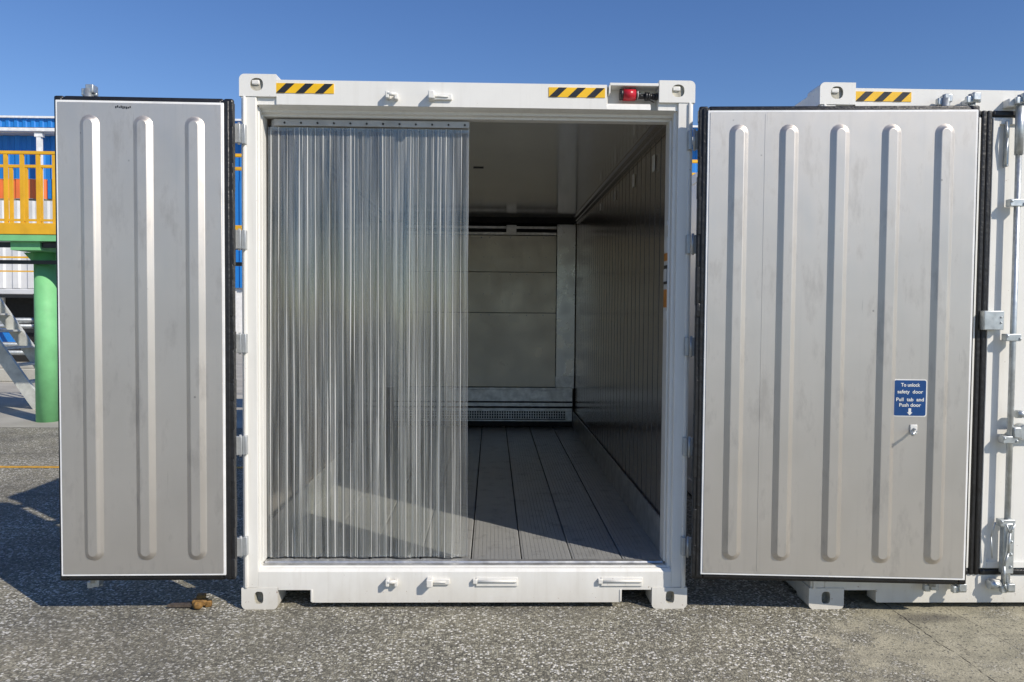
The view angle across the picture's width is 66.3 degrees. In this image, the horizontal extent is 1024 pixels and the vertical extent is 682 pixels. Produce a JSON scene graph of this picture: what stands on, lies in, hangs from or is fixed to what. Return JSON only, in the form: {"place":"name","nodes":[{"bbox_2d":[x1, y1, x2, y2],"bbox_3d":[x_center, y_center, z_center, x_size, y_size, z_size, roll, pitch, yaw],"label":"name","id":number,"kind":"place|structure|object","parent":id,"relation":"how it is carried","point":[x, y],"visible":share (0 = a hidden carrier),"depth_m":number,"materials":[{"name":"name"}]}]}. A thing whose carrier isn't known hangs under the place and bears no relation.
{"place":"outdoors","nodes":[
{"label":"outdoors","id":0,"kind":"place"},
{"bbox_2d":[0,298,34,408],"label":"steel staircase","id":1,"kind":"structure","parent":0,"point":[10,365],"depth_m":12.87,"materials":[{"name":"grey metal"}]},
{"bbox_2d":[0,200,52,361],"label":"shipping container","id":2,"kind":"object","parent":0,"point":[16,278],"depth_m":23.79,"materials":[{"name":"white metal"}]},
{"bbox_2d":[0,353,242,427],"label":"concrete pavement","id":3,"kind":"structure","parent":0,"point":[16,410],"depth_m":12.90,"materials":[{"name":"grey concrete"}]},
{"bbox_2d":[0,332,18,349],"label":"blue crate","id":4,"kind":"object","parent":3,"relation":"on","point":[6,337],"visible":0.17,"depth_m":20.24,"materials":[{"name":"blue plastic"}]},
{"bbox_2d":[0,294,34,354],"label":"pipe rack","id":5,"kind":"object","parent":3,"relation":"on","point":[28,328],"visible":0.01,"depth_m":19.20,"materials":[{"name":"black metal"}]},
{"bbox_2d":[0,362,34,381],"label":"concrete barrier","id":6,"kind":"object","parent":3,"relation":"on","point":[29,371],"depth_m":17.43,"materials":[{"name":"white concrete"}]},
{"bbox_2d":[0,151,697,422],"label":"elevated walkway","id":7,"kind":"structure","parent":3,"relation":"on","point":[37,240],"depth_m":11.16,"materials":[{"name":"yellow paint"}]},
{"bbox_2d":[0,115,697,333],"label":"warehouse","id":8,"kind":"structure","parent":0,"point":[27,133],"depth_m":33.47,"materials":[{"name":"metal"}]},
{"bbox_2d":[0,427,1023,681],"bbox_3d":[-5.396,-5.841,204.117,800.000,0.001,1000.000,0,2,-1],"label":"ground","id":9,"kind":"structure","parent":0,"point":[732,619],"depth_m":3.99,"materials":[{"name":"grey asphalt"}]},
{"bbox_2d":[0,466,242,467],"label":"road marking","id":10,"kind":"object","parent":9,"relation":"on","point":[41,467],"depth_m":8.08,"materials":[{"name":"yellow paint"}]},
{"bbox_2d":[167,593,211,609],"bbox_3d":[-1.770,1.435,4.300,0.234,0.060,0.126,0,2,-13],"label":"rusty twistlock","id":11,"kind":"object","parent":9,"relation":"on","point":[200,601],"visible":1,"depth_m":4.30,"materials":[{"name":"metal"}]},
{"bbox_2d":[54,74,979,609],"bbox_3d":[-0.048,-0.074,7.157,4.808,2.896,6.348,0,2,-1],"label":"shipping container","id":12,"kind":"object","parent":9,"relation":"on","point":[828,344],"visible":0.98,"depth_m":4.19,"materials":[{"name":"white metal"}]},
{"bbox_2d":[54,84,242,587],"bbox_3d":[-1.911,-0.003,4.151,0.929,2.701,0.210,0,2,-2],"label":"door","id":13,"kind":"structure","parent":12,"relation":"in","point":[147,238],"depth_m":4.06,"materials":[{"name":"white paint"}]},
{"bbox_2d":[270,119,469,557],"bbox_3d":[-0.803,0.000,4.379,1.119,2.442,0.058,0,2,-1],"label":"strip curtain","id":14,"kind":"object","parent":12,"relation":"hanging from","point":[369,126],"visible":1,"depth_m":4.37,"materials":[{"name":"plastic"}]},
{"bbox_2d":[686,94,979,591],"bbox_3d":[1.701,0.024,4.187,1.468,2.701,0.263,1,2,3],"label":"door","id":15,"kind":"structure","parent":12,"relation":"in","point":[835,246],"depth_m":4.13,"materials":[{"name":"white paint"}]},
{"bbox_2d":[687,82,1023,608],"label":"shipping container","id":16,"kind":"object","parent":9,"relation":"on","point":[995,552],"visible":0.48,"depth_m":4.32,"materials":[{"name":"white metal"}]},
{"bbox_2d":[951,92,986,592],"bbox_3d":[2.159,0.021,4.306,0.848,2.716,0.167,0,2,-1],"label":"door","id":17,"kind":"structure","parent":16,"relation":"in","point":[971,100],"depth_m":4.31,"materials":[{"name":"white paint"}]},
{"bbox_2d":[973,93,1023,592],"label":"door","id":18,"kind":"structure","parent":16,"relation":"in","point":[999,504],"depth_m":4.32,"materials":[{"name":"white paint"}]},
{"bbox_2d":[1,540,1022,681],"bbox_3d":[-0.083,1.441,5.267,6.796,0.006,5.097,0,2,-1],"label":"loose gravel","id":19,"kind":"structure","parent":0,"point":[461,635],"depth_m":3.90,"materials":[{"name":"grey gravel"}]},
{"bbox_2d":[0,0,1023,198],"label":"sky","id":20,"kind":"structure","parent":0,"point":[734,52],"materials":[{"name":"blue"}]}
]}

